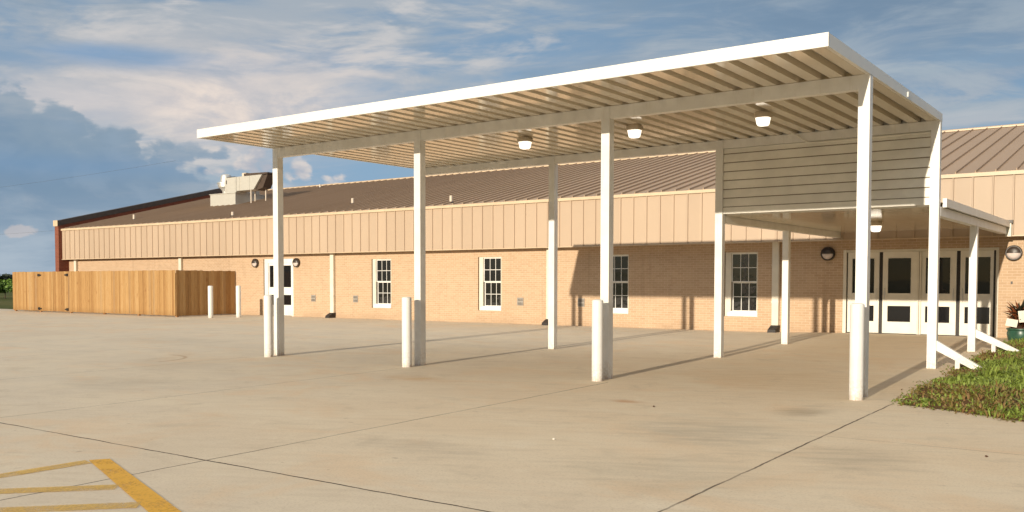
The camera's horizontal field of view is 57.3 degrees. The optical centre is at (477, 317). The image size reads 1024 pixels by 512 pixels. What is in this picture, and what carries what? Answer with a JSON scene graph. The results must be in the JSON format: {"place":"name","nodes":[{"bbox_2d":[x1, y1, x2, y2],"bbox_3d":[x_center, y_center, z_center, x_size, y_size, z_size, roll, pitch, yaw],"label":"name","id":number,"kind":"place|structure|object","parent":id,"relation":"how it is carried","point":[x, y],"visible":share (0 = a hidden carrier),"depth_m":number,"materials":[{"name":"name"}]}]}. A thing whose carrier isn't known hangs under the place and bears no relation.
{"place":"outdoors","nodes":[
{"label":"outdoors","id":0,"kind":"place"},
{"bbox_2d":[0,292,961,335],"bbox_3d":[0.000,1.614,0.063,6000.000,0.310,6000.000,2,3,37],"label":"ground","id":1,"kind":"structure","parent":0,"point":[6,302],"depth_m":65.34,"materials":[{"name":"green plant"}]},
{"bbox_2d":[0,279,12,297],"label":"bush","id":2,"kind":"object","parent":1,"relation":"on","point":[2,283],"visible":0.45,"depth_m":76.49,"materials":[{"name":"green plant"}]},
{"bbox_2d":[0,273,12,280],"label":"tree","id":3,"kind":"object","parent":1,"relation":"on","point":[6,276],"visible":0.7,"depth_m":352.63,"materials":[{"name":"green plant"}]},
{"bbox_2d":[3,281,12,292],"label":"bush","id":4,"kind":"object","parent":1,"relation":"on","point":[9,285],"visible":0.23,"depth_m":73.52,"materials":[{"name":"green plant"}]},
{"bbox_2d":[53,123,1023,337],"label":"school building","id":5,"kind":"structure","parent":1,"relation":"on","point":[349,246],"depth_m":29.94,"materials":[{"name":"beige brick"}]},
{"bbox_2d":[209,174,264,205],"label":"roof exhaust fan","id":6,"kind":"object","parent":5,"relation":"on","point":[224,198],"visible":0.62,"depth_m":45.90,"materials":[{"name":"metal"}]},
{"bbox_2d":[225,172,272,202],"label":"roof air unit","id":7,"kind":"object","parent":5,"relation":"on","point":[253,183],"visible":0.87,"depth_m":44.71,"materials":[{"name":"metal"}]},
{"bbox_2d":[251,259,258,267],"bbox_3d":[-9.084,-2.201,38.090,0.360,0.360,0.162,2,3,37],"label":"wall lamp","id":8,"kind":"object","parent":5,"relation":"attached to","point":[255,263],"visible":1,"depth_m":38.03,"materials":[{"name":"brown metal"}]},
{"bbox_2d":[269,263,273,314],"bbox_3d":[-8.173,-1.125,37.651,0.645,2.086,0.053,2,3,37],"label":"door","id":9,"kind":"structure","parent":5,"relation":"in","point":[271,269],"depth_m":37.73,"materials":[{"name":"white paint"}]},
{"bbox_2d":[284,263,291,315],"bbox_3d":[-7.592,-1.108,37.218,0.645,2.086,0.053,2,3,37],"label":"door","id":10,"kind":"structure","parent":5,"relation":"in","point":[287,266],"depth_m":37.19,"materials":[{"name":"white paint"}]},
{"bbox_2d":[292,258,299,266],"bbox_3d":[-7.128,-2.134,36.633,0.360,0.360,0.162,2,3,37],"label":"wall lamp","id":11,"kind":"object","parent":5,"relation":"attached to","point":[295,262],"visible":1,"depth_m":36.57,"materials":[{"name":"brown metal"}]},
{"bbox_2d":[373,259,390,307],"bbox_3d":[-3.468,-1.229,34.103,0.948,1.786,0.152,2,3,37],"label":"window","id":12,"kind":"structure","parent":5,"relation":"in","point":[381,267],"depth_m":34.17,"materials":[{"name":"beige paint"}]},
{"bbox_2d":[479,257,501,310],"bbox_3d":[0.437,-1.115,31.195,0.948,1.786,0.152,2,3,37],"label":"window","id":13,"kind":"structure","parent":5,"relation":"in","point":[489,267],"depth_m":31.26,"materials":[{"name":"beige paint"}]},
{"bbox_2d":[613,254,628,313],"bbox_3d":[4.181,-1.006,28.407,0.948,1.786,0.152,2,3,37],"label":"window","id":14,"kind":"structure","parent":5,"relation":"in","point":[620,261],"depth_m":28.34,"materials":[{"name":"beige paint"}]},
{"bbox_2d":[725,252,757,316],"bbox_3d":[7.348,-0.914,26.048,0.948,1.786,0.152,2,3,37],"label":"window","id":15,"kind":"structure","parent":5,"relation":"in","point":[741,268],"depth_m":26.08,"materials":[{"name":"beige paint"}]},
{"bbox_2d":[821,247,834,260],"bbox_3d":[9.157,-1.659,24.505,0.360,0.360,0.162,2,3,37],"label":"wall lamp","id":16,"kind":"object","parent":5,"relation":"attached to","point":[827,253],"visible":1,"depth_m":24.46,"materials":[{"name":"brown metal"}]},
{"bbox_2d":[847,252,879,332],"bbox_3d":[9.921,-0.636,24.106,0.770,2.058,0.106,2,3,37],"label":"door","id":17,"kind":"structure","parent":5,"relation":"in","point":[874,256],"depth_m":24.00,"materials":[{"name":"paint"}]},
{"bbox_2d":[882,252,917,333],"bbox_3d":[10.626,-0.615,23.581,0.815,2.058,0.106,2,3,37],"label":"door","id":18,"kind":"structure","parent":5,"relation":"in","point":[899,298],"depth_m":23.60,"materials":[{"name":"paint"}]},
{"bbox_2d":[921,251,956,334],"bbox_3d":[11.342,-0.595,23.048,0.781,2.058,0.106,2,3,37],"label":"door","id":19,"kind":"structure","parent":5,"relation":"in","point":[947,259],"depth_m":22.99,"materials":[{"name":"paint"}]},
{"bbox_2d":[959,250,993,335],"bbox_3d":[12.010,-0.575,22.550,0.714,2.058,0.106,2,3,37],"label":"door","id":20,"kind":"structure","parent":5,"relation":"in","point":[985,285],"depth_m":22.51,"materials":[{"name":"paint"}]},
{"bbox_2d":[1005,245,1022,260],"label":"wall lamp","id":21,"kind":"object","parent":5,"relation":"attached to","point":[1013,252],"visible":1,"depth_m":21.92,"materials":[{"name":"white glass"}]},
{"bbox_2d":[0,309,1023,511],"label":"concrete pavement","id":22,"kind":"structure","parent":0,"point":[205,413],"depth_m":10.12,"materials":[{"name":"beige concrete"}]},
{"bbox_2d":[0,460,140,511],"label":"pavement marking","id":23,"kind":"object","parent":22,"relation":"on","point":[55,489],"visible":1,"depth_m":6.96,"materials":[{"name":"yellow paint"}]},
{"bbox_2d":[12,270,235,316],"bbox_3d":[-16.007,-1.090,41.511,12.604,1.893,2.963,2,3,37],"label":"wooden fence","id":24,"kind":"object","parent":22,"relation":"on","point":[178,293],"visible":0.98,"depth_m":38.74,"materials":[{"name":"brown wood"}]},
{"bbox_2d":[89,459,180,511],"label":"pavement marking","id":25,"kind":"object","parent":22,"relation":"on","point":[148,498],"visible":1,"depth_m":7.02,"materials":[{"name":"yellow paint"}]},
{"bbox_2d":[208,286,212,317],"bbox_3d":[-10.244,-0.566,35.877,0.194,1.282,0.194,2,3,37],"label":"bollard","id":26,"kind":"object","parent":22,"relation":"on","point":[210,301],"visible":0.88,"depth_m":35.80,"materials":[{"name":"white metal"}]},
{"bbox_2d":[236,285,240,317],"bbox_3d":[-9.239,-0.582,36.137,0.194,1.282,0.194,2,3,37],"label":"bollard","id":27,"kind":"object","parent":22,"relation":"on","point":[238,301],"visible":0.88,"depth_m":36.06,"materials":[{"name":"white metal"}]},
{"bbox_2d":[264,295,272,356],"bbox_3d":[-4.121,0.196,18.422,0.174,1.272,0.174,2,3,37],"label":"bollard","id":28,"kind":"object","parent":22,"relation":"on","point":[268,325],"visible":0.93,"depth_m":18.35,"materials":[{"name":"white metal"}]},
{"bbox_2d":[402,297,411,366],"bbox_3d":[-1.235,0.280,16.272,0.174,1.272,0.174,2,3,37],"label":"bollard","id":29,"kind":"object","parent":22,"relation":"on","point":[406,331],"visible":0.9,"depth_m":16.20,"materials":[{"name":"white metal"}]},
{"bbox_2d":[197,32,981,396],"bbox_3d":[1.555,-1.244,16.232,12.020,4.318,6.365,2,3,37],"label":"drive canopy","id":30,"kind":"object","parent":22,"relation":"on","point":[847,128],"visible":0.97,"depth_m":15.64,"materials":[{"name":"white metal"}]},
{"bbox_2d":[517,136,532,148],"bbox_3d":[0.868,-3.202,17.201,0.248,0.220,0.248,2,3,37],"label":"ceiling lamp","id":31,"kind":"object","parent":30,"relation":"attached to","point":[525,142],"visible":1,"depth_m":17.12,"materials":[{"name":"white glass"}]},
{"bbox_2d":[626,124,642,137],"bbox_3d":[2.656,-3.150,15.869,0.248,0.220,0.248,2,3,37],"label":"ceiling lamp","id":32,"kind":"object","parent":30,"relation":"attached to","point":[634,130],"visible":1,"depth_m":15.78,"materials":[{"name":"white glass"}]},
{"bbox_2d":[754,111,771,126],"bbox_3d":[4.464,-3.102,14.647,0.248,0.220,0.248,2,3,37],"label":"ceiling lamp","id":33,"kind":"object","parent":30,"relation":"attached to","point":[762,118],"visible":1,"depth_m":14.56,"materials":[{"name":"white glass"}]},
{"bbox_2d":[592,299,602,380],"bbox_3d":[1.792,0.368,14.018,0.174,1.272,0.174,2,3,37],"label":"bollard","id":34,"kind":"object","parent":22,"relation":"on","point":[597,339],"visible":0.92,"depth_m":13.95,"materials":[{"name":"white metal"}]},
{"bbox_2d":[849,303,864,400],"bbox_3d":[4.775,0.455,11.796,0.174,1.272,0.174,2,3,37],"label":"bollard","id":35,"kind":"object","parent":22,"relation":"on","point":[856,353],"visible":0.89,"depth_m":11.73,"materials":[{"name":"white metal"}]},
{"bbox_2d":[725,198,1019,351],"bbox_3d":[8.762,-0.735,19.654,4.666,2.868,7.692,2,3,37],"label":"entry canopy","id":36,"kind":"object","parent":22,"relation":"on","point":[833,223],"visible":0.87,"depth_m":18.66,"materials":[{"name":"white metal"}]},
{"bbox_2d":[871,221,882,231],"bbox_3d":[8.309,-1.890,19.540,0.248,0.220,0.248,2,3,37],"label":"ceiling lamp","id":37,"kind":"object","parent":36,"relation":"attached to","point":[876,226],"visible":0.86,"depth_m":19.45,"materials":[{"name":"white glass"}]},
{"bbox_2d":[891,335,1023,422],"bbox_3d":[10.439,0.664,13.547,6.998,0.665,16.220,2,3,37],"label":"grass","id":38,"kind":"structure","parent":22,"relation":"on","point":[990,381],"depth_m":12.15,"materials":[{"name":"green plant"}]},
{"bbox_2d":[1003,300,1023,339],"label":"potted plant","id":39,"kind":"object","parent":22,"relation":"on","point":[1013,321],"visible":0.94,"depth_m":21.17,"materials":[{"name":"green plant"}]},
{"bbox_2d":[0,0,1023,275],"label":"sky","id":40,"kind":"structure","parent":0,"point":[87,87],"materials":[{"name":"blue"}]}
]}

